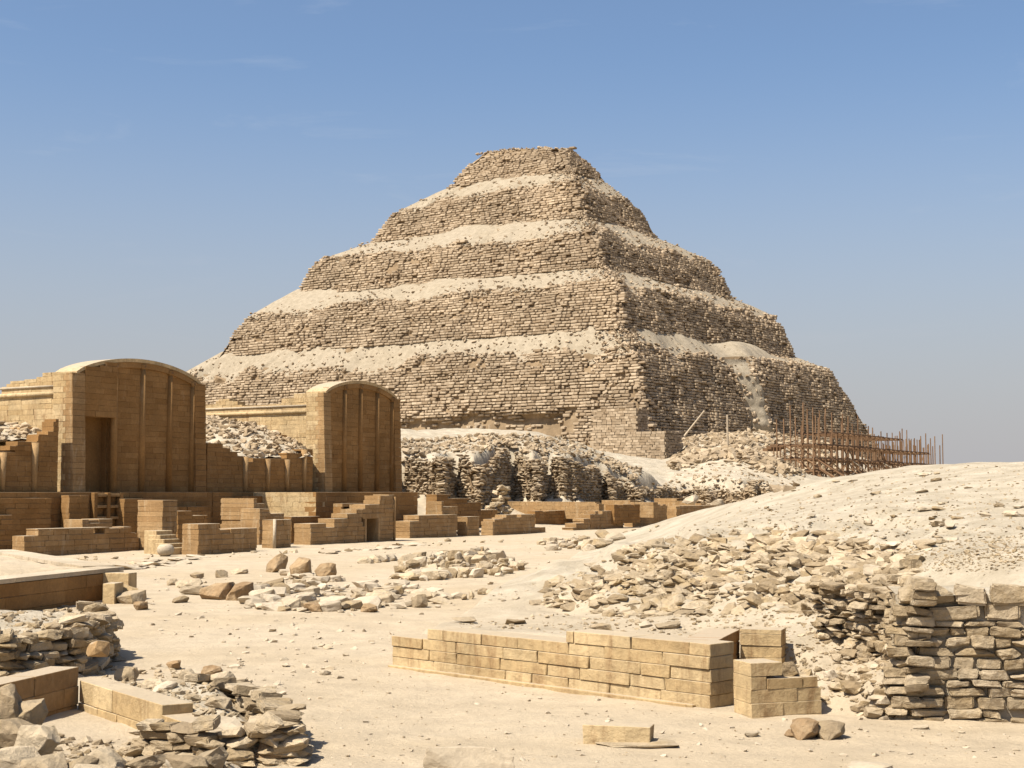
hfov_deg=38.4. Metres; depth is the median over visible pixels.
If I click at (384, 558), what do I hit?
kerb block
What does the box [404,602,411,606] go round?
paving stone
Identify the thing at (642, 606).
rubble slab
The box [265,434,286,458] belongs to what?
broken wall
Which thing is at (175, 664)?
loose stone
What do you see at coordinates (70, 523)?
wall
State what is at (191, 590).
fallen block
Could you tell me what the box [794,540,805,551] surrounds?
rubble slab
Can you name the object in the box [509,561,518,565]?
heap stone
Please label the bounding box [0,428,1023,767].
ground
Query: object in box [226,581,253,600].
boulder
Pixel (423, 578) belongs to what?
heap stone
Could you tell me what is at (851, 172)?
sky
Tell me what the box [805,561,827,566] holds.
rubble slab
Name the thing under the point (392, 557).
kerb block
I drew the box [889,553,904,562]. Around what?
rubble slab
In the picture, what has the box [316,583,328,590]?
rock
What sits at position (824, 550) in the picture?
rubble slab
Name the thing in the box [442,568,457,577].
kerb block
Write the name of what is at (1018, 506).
mound stone
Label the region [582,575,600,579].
rubble slab
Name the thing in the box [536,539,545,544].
fallen stone
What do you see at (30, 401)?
chapel side wall
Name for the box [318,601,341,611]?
paving stone
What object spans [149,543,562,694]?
pebbles
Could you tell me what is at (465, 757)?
rough block
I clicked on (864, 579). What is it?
rubble slab
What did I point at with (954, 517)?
mound stone
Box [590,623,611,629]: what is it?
loose stone
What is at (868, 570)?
fallen wall stone
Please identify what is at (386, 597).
paving stone
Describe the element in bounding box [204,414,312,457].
rubble bank
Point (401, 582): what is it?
paving stone
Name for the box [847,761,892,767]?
loose stone
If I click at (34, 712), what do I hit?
corner rock
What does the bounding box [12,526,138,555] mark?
wall
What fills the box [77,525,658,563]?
pebbles
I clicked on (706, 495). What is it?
rubble wall
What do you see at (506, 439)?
rubble
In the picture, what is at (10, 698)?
corner rock
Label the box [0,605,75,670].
pebbles
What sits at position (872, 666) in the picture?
fallen wall stone
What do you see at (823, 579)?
rubble slab
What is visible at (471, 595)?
fallen block
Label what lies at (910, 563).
fallen wall stone
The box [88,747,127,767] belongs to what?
corner rock
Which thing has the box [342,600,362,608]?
paving stone
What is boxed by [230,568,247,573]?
fallen block
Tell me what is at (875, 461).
scaffolding
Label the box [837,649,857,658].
fallen wall stone
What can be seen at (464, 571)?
heap stone
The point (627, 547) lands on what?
rubble slab
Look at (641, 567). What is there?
rubble slab
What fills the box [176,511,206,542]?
wall
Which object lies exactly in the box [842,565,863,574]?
rubble slab
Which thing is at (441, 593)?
paving stone
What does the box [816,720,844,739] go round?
loose block
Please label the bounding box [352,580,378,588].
paving stone
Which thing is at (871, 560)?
rubble slab
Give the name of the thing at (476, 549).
heap stone
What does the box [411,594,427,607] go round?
fallen block
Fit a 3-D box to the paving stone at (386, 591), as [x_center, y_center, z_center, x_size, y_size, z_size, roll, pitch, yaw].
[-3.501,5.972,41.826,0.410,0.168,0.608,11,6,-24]
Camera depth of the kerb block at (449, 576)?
51.28 m
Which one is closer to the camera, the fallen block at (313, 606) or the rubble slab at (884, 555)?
the rubble slab at (884, 555)
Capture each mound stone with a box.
[863,519,872,523]
[885,541,899,545]
[913,539,935,545]
[914,489,928,492]
[916,506,931,510]
[916,545,930,549]
[930,477,941,481]
[930,521,944,526]
[931,506,945,509]
[936,539,947,543]
[944,537,958,540]
[945,523,955,527]
[951,516,964,519]
[978,511,990,516]
[988,544,1001,548]
[993,503,1003,506]
[1002,511,1019,516]
[1013,505,1023,507]
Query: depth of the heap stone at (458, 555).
58.80 m
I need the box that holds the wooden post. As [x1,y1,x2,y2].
[726,415,728,446]
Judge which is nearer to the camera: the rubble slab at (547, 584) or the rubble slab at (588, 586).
the rubble slab at (588, 586)
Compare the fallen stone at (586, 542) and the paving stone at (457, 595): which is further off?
the fallen stone at (586, 542)
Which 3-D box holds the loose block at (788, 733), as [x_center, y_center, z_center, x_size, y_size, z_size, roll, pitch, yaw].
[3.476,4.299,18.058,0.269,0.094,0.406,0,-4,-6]
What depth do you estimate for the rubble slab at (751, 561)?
29.92 m
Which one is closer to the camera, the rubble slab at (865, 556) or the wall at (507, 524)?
the rubble slab at (865, 556)
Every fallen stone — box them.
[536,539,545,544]
[543,537,557,541]
[544,544,558,550]
[560,543,571,547]
[573,539,582,544]
[577,535,587,539]
[580,539,595,549]
[582,544,594,550]
[591,538,612,546]
[595,529,608,537]
[605,533,625,540]
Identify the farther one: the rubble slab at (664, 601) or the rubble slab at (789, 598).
the rubble slab at (664, 601)
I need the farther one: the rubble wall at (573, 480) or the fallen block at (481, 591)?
the rubble wall at (573, 480)
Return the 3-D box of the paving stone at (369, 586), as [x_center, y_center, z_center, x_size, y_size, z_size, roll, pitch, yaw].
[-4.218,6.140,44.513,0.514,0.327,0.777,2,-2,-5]
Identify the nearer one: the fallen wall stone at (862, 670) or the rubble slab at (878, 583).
the fallen wall stone at (862, 670)
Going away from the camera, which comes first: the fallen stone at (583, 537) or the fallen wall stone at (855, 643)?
the fallen wall stone at (855, 643)
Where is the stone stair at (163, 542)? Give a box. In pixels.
[144,530,181,555]
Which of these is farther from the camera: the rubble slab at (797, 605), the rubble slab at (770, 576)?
the rubble slab at (770, 576)
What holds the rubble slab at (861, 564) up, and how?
on the ground
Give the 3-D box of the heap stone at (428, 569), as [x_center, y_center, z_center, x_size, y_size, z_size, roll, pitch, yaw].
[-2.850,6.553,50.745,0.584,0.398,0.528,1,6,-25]
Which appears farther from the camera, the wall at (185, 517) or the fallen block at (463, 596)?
the wall at (185, 517)
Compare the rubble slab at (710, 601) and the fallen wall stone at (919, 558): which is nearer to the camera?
the fallen wall stone at (919, 558)
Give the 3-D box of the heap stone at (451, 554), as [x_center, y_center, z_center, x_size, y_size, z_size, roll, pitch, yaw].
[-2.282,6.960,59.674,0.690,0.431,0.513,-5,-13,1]
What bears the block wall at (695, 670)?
on the ground
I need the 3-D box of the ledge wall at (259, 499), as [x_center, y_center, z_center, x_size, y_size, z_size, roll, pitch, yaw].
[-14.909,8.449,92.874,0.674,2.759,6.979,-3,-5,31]
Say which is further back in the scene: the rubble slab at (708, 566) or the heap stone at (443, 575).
the heap stone at (443, 575)
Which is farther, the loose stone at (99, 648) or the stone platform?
the stone platform
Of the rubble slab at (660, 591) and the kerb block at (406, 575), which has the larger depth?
the kerb block at (406, 575)
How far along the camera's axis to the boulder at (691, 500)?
130.41 m
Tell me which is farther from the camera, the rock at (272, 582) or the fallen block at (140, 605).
the rock at (272, 582)
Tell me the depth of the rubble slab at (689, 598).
29.24 m
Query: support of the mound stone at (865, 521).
on the ground
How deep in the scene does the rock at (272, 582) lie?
45.79 m
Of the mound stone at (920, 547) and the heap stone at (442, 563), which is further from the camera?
the heap stone at (442, 563)
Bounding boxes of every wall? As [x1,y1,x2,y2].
[0,372,57,430]
[0,427,32,451]
[0,498,51,541]
[0,515,12,549]
[0,621,98,677]
[0,666,78,716]
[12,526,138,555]
[58,601,126,675]
[61,495,88,527]
[64,519,111,528]
[78,678,199,728]
[116,499,151,532]
[124,671,313,766]
[137,500,177,549]
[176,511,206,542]
[177,506,210,522]
[181,523,256,554]
[206,393,306,446]
[220,498,264,527]
[235,496,262,502]
[240,508,283,544]
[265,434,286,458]
[284,516,319,542]
[294,494,395,544]
[388,627,739,708]
[396,514,456,537]
[402,448,671,509]
[426,494,480,524]
[426,501,457,529]
[479,510,496,526]
[481,514,544,534]
[496,497,603,518]
[527,510,572,523]
[562,510,622,529]
[602,500,657,517]
[605,504,639,523]
[624,504,666,526]
[654,498,705,508]
[667,505,716,518]
[670,480,771,504]
[733,658,821,718]
[740,626,785,663]
[804,581,889,655]
[874,574,1023,722]
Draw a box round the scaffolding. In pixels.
[763,402,943,477]
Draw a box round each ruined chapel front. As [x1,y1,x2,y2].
[0,419,58,491]
[196,443,312,491]
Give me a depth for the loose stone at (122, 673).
23.54 m
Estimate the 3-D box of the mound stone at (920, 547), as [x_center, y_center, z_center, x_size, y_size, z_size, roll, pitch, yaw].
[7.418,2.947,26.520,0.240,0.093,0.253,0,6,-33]
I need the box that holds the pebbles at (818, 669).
[459,606,890,718]
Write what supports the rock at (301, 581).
on the ground
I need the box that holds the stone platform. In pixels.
[0,549,123,610]
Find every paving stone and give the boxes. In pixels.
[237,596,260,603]
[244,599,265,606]
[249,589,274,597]
[254,603,261,608]
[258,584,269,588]
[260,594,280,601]
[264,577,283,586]
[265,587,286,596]
[271,582,290,593]
[277,606,289,610]
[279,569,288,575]
[280,596,300,609]
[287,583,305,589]
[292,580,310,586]
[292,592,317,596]
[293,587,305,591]
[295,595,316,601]
[297,608,306,611]
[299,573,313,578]
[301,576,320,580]
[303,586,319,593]
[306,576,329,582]
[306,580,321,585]
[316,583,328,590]
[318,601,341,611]
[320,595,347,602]
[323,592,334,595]
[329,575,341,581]
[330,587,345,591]
[341,603,349,608]
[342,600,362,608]
[349,591,366,598]
[351,587,364,592]
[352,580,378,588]
[353,596,381,606]
[364,582,379,591]
[367,592,394,602]
[373,588,393,591]
[380,590,394,593]
[384,585,403,594]
[384,585,404,594]
[391,602,406,608]
[392,594,401,598]
[393,579,409,585]
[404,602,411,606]
[407,583,418,588]
[410,586,431,593]
[415,591,432,601]
[422,590,439,597]
[424,587,443,591]
[429,596,451,603]
[437,591,450,594]
[451,592,465,598]
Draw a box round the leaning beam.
[684,411,704,435]
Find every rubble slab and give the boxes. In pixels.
[538,587,551,592]
[543,580,561,587]
[548,575,564,586]
[574,585,594,589]
[576,579,590,585]
[580,589,595,600]
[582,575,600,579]
[590,607,604,613]
[593,578,603,590]
[597,599,607,604]
[598,581,610,591]
[602,609,617,616]
[604,573,622,582]
[606,594,628,601]
[617,590,628,595]
[621,545,635,550]
[621,600,639,605]
[626,553,642,557]
[632,590,645,596]
[633,541,645,548]
[638,565,646,571]
[639,604,656,610]
[641,595,661,606]
[643,568,656,584]
[644,610,659,613]
[648,601,657,606]
[649,597,661,609]
[655,564,668,569]
[656,589,667,593]
[657,593,666,598]
[659,552,668,560]
[661,598,668,607]
[665,579,679,585]
[666,547,679,553]
[666,588,674,592]
[667,594,685,609]
[671,575,687,582]
[673,610,694,614]
[675,549,694,555]
[675,574,692,579]
[679,582,692,588]
[681,569,693,576]
[681,606,699,609]
[683,551,704,560]
[683,600,701,611]
[684,594,697,600]
[688,561,701,568]
[693,564,715,571]
[695,551,708,556]
[696,564,712,570]
[696,609,707,614]
[698,598,712,603]
[699,546,711,550]
[703,570,721,576]
[705,577,725,582]
[710,542,724,551]
[721,602,736,614]
[724,576,738,582]
[728,574,742,581]
[733,552,746,555]
[738,534,747,540]
[742,564,755,571]
[744,540,755,544]
[744,592,763,606]
[745,559,760,565]
[749,544,763,550]
[752,563,771,570]
[755,552,768,559]
[755,581,777,593]
[759,579,785,584]
[761,597,779,601]
[763,545,776,553]
[763,574,776,578]
[765,537,782,545]
[771,545,783,552]
[772,539,789,545]
[772,560,788,566]
[774,608,795,612]
[777,569,789,576]
[781,572,800,579]
[784,552,798,554]
[786,594,801,604]
[789,556,801,568]
[790,599,804,607]
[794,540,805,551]
[795,607,801,613]
[796,548,812,553]
[797,541,815,547]
[799,586,811,597]
[801,603,807,609]
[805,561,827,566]
[809,551,826,562]
[810,575,822,580]
[812,569,821,575]
[814,546,829,554]
[819,566,833,573]
[821,572,830,576]
[821,577,832,581]
[826,560,843,565]
[830,556,858,560]
[836,544,853,549]
[841,560,862,563]
[841,562,856,567]
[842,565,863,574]
[842,571,853,580]
[845,538,854,546]
[845,574,860,582]
[848,578,859,583]
[857,562,869,566]
[859,553,870,559]
[860,577,869,583]
[865,559,875,562]
[866,550,878,555]
[870,574,885,582]
[873,580,890,585]
[874,552,893,558]
[878,577,886,585]
[880,568,890,573]
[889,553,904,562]
[889,561,899,569]
[897,571,915,574]
[907,568,923,572]
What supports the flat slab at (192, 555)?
on the ground
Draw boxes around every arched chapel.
[53,358,206,491]
[306,381,401,491]
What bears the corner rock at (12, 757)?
on the ground
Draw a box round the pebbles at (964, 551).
[580,464,1023,573]
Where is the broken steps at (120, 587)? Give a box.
[101,572,145,603]
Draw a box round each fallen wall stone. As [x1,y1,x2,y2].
[827,683,841,690]
[831,653,842,660]
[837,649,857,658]
[839,674,849,680]
[842,667,851,671]
[843,640,854,648]
[845,675,858,680]
[850,640,858,649]
[850,705,864,711]
[857,649,876,659]
[857,668,870,672]
[858,658,867,662]
[858,701,869,705]
[860,673,870,679]
[863,564,878,574]
[867,689,873,694]
[868,694,890,699]
[870,664,878,668]
[873,688,892,696]
[874,696,890,705]
[878,716,887,719]
[884,662,895,666]
[885,556,890,562]
[888,570,898,573]
[898,564,906,568]
[899,559,922,569]
[905,555,925,561]
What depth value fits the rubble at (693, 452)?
216.79 m
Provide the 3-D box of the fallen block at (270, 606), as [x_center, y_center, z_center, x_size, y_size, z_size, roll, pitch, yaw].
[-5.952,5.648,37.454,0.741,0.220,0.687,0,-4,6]
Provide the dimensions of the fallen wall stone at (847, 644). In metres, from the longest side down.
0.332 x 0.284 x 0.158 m
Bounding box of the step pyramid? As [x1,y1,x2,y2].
[186,146,884,460]
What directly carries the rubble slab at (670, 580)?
on the ground
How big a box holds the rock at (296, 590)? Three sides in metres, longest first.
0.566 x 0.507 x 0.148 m
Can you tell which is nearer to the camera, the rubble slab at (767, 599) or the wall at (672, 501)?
the rubble slab at (767, 599)
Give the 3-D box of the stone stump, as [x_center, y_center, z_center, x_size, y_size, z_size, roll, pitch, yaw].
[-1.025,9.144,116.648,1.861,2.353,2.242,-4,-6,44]
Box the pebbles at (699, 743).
[307,665,1019,766]
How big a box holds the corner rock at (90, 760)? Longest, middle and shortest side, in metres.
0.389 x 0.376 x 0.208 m
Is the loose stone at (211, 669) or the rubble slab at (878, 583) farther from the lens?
the loose stone at (211, 669)
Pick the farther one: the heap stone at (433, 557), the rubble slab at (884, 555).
the heap stone at (433, 557)
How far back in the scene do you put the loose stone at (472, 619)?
27.33 m
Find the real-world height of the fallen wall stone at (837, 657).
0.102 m
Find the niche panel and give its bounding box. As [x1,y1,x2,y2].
[91,493,123,518]
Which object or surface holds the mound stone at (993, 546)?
on the ground
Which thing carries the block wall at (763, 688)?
on the ground
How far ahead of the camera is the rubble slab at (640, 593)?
29.90 m
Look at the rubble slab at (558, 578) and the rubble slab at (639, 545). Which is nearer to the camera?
the rubble slab at (558, 578)
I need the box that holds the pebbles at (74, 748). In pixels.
[53,733,170,767]
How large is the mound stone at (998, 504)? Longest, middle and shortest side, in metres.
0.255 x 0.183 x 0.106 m
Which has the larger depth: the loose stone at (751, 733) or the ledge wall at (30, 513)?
the ledge wall at (30, 513)
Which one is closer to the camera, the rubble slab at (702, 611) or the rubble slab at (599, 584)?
the rubble slab at (702, 611)
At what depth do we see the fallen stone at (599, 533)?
55.56 m
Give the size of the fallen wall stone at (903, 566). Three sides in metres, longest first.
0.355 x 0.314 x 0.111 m
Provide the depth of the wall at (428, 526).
96.02 m
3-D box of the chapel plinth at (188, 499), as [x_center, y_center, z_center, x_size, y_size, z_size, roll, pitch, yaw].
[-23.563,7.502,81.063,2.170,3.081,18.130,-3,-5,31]
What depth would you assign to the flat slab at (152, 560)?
63.32 m
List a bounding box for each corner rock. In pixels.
[0,684,21,718]
[0,718,29,748]
[0,745,42,767]
[13,724,58,755]
[18,699,48,724]
[20,752,66,767]
[66,755,97,767]
[74,764,102,767]
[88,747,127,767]
[125,755,166,767]
[165,754,207,767]
[198,748,229,767]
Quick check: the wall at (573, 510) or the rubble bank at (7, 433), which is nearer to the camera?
the rubble bank at (7, 433)
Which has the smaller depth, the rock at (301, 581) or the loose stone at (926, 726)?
the loose stone at (926, 726)
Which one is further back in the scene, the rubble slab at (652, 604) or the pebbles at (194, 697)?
the rubble slab at (652, 604)
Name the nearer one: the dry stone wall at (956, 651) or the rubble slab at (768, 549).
the dry stone wall at (956, 651)
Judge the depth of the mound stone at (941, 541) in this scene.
26.87 m
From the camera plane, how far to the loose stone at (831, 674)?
21.12 m
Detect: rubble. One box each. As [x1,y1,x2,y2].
[401,432,641,489]
[409,456,808,497]
[529,527,909,618]
[666,428,840,475]
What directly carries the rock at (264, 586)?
on the ground
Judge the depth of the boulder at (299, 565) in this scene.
52.10 m
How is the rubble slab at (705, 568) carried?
on the ground
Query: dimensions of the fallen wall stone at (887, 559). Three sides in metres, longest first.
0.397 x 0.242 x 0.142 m
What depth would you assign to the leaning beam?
228.09 m
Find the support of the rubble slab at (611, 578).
on the ground
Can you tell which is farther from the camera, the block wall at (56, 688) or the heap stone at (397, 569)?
the heap stone at (397, 569)
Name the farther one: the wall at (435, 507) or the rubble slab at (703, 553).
the wall at (435, 507)
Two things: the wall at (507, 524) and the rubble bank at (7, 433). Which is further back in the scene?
the wall at (507, 524)
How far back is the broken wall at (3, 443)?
80.56 m
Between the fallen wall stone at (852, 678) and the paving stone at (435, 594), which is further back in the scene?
the paving stone at (435, 594)
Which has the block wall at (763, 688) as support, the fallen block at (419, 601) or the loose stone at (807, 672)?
the loose stone at (807, 672)
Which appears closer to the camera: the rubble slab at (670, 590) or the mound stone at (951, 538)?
the mound stone at (951, 538)
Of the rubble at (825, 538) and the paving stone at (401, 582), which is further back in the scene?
the paving stone at (401, 582)
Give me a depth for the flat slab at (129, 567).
57.48 m
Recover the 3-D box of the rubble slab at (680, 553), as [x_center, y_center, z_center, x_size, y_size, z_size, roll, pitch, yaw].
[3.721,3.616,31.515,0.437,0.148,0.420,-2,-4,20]
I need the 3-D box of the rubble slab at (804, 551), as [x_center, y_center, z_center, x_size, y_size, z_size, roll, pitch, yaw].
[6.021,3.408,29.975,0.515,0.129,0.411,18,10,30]
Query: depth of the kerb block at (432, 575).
49.85 m
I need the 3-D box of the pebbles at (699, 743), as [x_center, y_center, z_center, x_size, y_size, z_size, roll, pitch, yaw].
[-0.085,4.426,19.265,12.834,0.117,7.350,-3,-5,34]
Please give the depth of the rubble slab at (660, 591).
29.77 m
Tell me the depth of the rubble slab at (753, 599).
27.33 m
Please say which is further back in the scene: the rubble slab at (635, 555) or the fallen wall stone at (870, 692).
the rubble slab at (635, 555)
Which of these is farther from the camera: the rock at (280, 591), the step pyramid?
the step pyramid
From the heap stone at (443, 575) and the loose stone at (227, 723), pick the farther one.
the heap stone at (443, 575)
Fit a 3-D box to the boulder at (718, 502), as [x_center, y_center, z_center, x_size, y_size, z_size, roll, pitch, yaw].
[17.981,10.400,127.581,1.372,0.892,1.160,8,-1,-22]
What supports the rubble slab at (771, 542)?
on the ground
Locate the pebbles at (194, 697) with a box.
[96,664,287,767]
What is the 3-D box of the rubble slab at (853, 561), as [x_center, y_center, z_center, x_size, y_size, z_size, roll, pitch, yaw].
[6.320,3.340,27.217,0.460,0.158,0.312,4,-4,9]
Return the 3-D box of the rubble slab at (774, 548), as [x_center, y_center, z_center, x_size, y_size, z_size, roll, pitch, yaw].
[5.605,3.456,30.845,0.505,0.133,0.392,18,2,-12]
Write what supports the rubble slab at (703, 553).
on the ground
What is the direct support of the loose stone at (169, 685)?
on the ground
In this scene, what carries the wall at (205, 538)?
on the ground
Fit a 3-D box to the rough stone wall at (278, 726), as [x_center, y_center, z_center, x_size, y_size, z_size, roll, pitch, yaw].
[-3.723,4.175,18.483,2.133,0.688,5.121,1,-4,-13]
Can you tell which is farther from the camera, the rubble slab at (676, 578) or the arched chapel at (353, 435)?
the arched chapel at (353, 435)
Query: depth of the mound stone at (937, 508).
32.85 m
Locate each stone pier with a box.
[262,519,290,547]
[457,516,479,535]
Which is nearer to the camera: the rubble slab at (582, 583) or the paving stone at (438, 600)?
the rubble slab at (582, 583)
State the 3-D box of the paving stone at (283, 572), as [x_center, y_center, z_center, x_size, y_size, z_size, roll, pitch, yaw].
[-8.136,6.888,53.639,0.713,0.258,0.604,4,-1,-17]
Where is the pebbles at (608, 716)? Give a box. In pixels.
[298,653,1014,767]
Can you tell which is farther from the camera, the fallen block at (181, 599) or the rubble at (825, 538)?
the fallen block at (181, 599)
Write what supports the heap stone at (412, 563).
on the ground
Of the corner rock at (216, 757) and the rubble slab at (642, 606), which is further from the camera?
the rubble slab at (642, 606)
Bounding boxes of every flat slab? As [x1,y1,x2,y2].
[112,564,143,569]
[139,562,162,565]
[141,559,159,561]
[160,561,175,563]
[175,559,191,563]
[186,554,207,557]
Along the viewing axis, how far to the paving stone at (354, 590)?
43.72 m
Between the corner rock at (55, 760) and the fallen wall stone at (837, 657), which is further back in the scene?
the fallen wall stone at (837, 657)
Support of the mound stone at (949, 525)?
on the ground
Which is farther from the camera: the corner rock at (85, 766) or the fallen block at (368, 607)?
the fallen block at (368, 607)
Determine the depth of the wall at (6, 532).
73.94 m
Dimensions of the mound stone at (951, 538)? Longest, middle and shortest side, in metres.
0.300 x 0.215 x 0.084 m
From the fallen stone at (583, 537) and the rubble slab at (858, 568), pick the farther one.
the fallen stone at (583, 537)
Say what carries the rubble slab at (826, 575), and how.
on the ground
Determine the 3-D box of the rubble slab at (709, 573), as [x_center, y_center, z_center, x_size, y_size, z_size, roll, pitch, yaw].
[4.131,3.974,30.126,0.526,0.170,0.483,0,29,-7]
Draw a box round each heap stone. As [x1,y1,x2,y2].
[391,573,399,578]
[395,566,400,572]
[398,555,413,563]
[399,565,409,572]
[403,560,421,568]
[405,559,419,567]
[408,575,419,579]
[414,556,426,566]
[419,575,427,580]
[421,567,438,571]
[428,563,437,568]
[430,554,437,559]
[433,558,440,563]
[439,560,446,567]
[439,572,448,579]
[445,561,455,567]
[447,550,463,560]
[449,564,461,566]
[453,555,471,566]
[454,551,461,558]
[454,559,461,563]
[457,567,471,577]
[465,551,477,554]
[468,568,483,577]
[470,547,480,550]
[470,554,487,563]
[477,551,490,554]
[477,561,493,568]
[481,566,490,573]
[485,554,496,564]
[489,567,500,575]
[490,550,506,559]
[494,572,502,576]
[498,558,508,562]
[498,563,508,566]
[501,566,513,573]
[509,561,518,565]
[516,563,524,569]
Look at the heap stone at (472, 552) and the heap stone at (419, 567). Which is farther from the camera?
the heap stone at (472, 552)
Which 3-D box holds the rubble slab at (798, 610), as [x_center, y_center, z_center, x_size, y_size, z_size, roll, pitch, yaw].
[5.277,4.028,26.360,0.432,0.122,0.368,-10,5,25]
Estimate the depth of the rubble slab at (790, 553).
30.08 m
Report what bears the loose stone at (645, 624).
on the ground
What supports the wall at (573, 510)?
on the ground
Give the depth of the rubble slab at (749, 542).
31.19 m
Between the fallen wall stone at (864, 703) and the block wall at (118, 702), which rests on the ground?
the block wall at (118, 702)
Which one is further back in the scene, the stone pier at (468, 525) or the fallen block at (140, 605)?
the stone pier at (468, 525)
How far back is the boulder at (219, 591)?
41.17 m
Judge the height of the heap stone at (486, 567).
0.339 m
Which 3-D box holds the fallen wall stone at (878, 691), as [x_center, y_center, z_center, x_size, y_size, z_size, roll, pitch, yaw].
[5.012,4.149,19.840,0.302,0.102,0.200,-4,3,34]
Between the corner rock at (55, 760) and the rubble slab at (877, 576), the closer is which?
the corner rock at (55, 760)
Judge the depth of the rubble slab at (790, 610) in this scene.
26.40 m
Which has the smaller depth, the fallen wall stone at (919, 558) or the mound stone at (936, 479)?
the fallen wall stone at (919, 558)
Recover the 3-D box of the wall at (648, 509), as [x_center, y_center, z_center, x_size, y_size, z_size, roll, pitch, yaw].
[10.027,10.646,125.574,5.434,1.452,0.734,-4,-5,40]
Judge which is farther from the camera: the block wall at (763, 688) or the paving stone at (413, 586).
the paving stone at (413, 586)
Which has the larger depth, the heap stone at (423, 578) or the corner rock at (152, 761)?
the heap stone at (423, 578)
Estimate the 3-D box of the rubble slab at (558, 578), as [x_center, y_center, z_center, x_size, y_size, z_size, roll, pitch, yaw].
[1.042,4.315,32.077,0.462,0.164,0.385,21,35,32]
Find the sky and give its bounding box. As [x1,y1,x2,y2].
[0,0,1023,466]
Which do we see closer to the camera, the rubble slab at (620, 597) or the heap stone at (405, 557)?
the rubble slab at (620, 597)
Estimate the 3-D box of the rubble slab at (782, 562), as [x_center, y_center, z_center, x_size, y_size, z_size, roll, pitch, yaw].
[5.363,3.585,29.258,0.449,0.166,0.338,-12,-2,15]
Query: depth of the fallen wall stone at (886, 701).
19.68 m
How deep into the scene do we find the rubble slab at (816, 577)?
27.71 m
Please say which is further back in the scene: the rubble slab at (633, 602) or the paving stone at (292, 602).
the paving stone at (292, 602)
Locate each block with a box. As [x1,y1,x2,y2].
[133,601,147,609]
[167,578,177,584]
[173,596,188,602]
[175,578,202,587]
[179,585,208,594]
[190,572,203,578]
[215,570,227,577]
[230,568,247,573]
[261,602,282,609]
[303,602,321,611]
[357,556,373,563]
[360,603,377,611]
[368,555,380,562]
[376,554,389,561]
[387,554,396,560]
[398,572,415,579]
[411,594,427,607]
[413,552,426,556]
[420,570,440,579]
[423,746,514,767]
[437,569,451,578]
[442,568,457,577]
[461,594,466,599]
[469,591,474,598]
[477,588,486,594]
[583,721,678,747]
[784,729,794,737]
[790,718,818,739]
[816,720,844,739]
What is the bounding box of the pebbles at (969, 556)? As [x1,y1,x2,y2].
[893,533,1023,576]
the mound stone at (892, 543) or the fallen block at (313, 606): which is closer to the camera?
the mound stone at (892, 543)
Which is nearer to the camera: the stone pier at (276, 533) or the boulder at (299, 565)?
the boulder at (299, 565)
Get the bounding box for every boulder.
[199,582,235,599]
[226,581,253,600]
[265,553,287,571]
[289,557,311,576]
[315,563,336,576]
[682,495,698,504]
[710,499,723,505]
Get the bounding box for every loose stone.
[86,640,109,656]
[114,666,138,680]
[141,678,164,688]
[152,681,177,692]
[166,660,180,669]
[177,668,194,679]
[201,665,223,673]
[204,696,233,708]
[209,716,243,738]
[211,677,236,691]
[221,730,257,750]
[244,716,258,728]
[255,743,282,758]
[451,616,476,622]
[505,619,525,624]
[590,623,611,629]
[639,621,652,627]
[654,620,680,628]
[744,731,758,736]
[780,661,798,676]
[798,669,812,675]
[824,670,837,679]
[840,680,861,693]
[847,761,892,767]
[863,707,884,718]
[883,705,894,717]
[913,724,928,728]
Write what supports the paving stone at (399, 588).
on the ground
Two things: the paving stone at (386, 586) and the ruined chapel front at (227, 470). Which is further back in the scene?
the ruined chapel front at (227, 470)
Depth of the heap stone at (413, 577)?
49.95 m
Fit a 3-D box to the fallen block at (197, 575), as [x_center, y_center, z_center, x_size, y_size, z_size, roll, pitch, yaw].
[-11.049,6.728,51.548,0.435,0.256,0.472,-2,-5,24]
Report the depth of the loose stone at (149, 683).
20.06 m
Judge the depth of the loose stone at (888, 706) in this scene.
19.62 m
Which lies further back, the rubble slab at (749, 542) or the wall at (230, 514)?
the wall at (230, 514)
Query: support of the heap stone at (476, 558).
on the ground
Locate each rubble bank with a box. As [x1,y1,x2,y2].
[0,421,41,441]
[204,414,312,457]
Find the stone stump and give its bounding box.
[485,485,513,513]
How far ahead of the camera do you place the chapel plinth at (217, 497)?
89.10 m
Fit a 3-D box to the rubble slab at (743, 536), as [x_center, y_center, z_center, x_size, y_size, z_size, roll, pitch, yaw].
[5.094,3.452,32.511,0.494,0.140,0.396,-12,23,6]
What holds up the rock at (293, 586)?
on the ground
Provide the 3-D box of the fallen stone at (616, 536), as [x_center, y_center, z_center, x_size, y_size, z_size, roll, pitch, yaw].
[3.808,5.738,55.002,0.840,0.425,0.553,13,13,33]
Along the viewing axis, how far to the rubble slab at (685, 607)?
28.17 m
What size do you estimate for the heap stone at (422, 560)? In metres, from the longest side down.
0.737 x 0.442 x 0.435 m
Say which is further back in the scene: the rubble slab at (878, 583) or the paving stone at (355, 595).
the paving stone at (355, 595)
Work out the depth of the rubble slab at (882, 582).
23.43 m
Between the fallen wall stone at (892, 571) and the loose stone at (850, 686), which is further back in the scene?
the fallen wall stone at (892, 571)
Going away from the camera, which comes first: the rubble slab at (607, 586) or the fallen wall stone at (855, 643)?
the fallen wall stone at (855, 643)
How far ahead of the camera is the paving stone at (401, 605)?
37.80 m
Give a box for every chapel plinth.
[0,492,211,527]
[212,492,252,527]
[253,492,417,520]

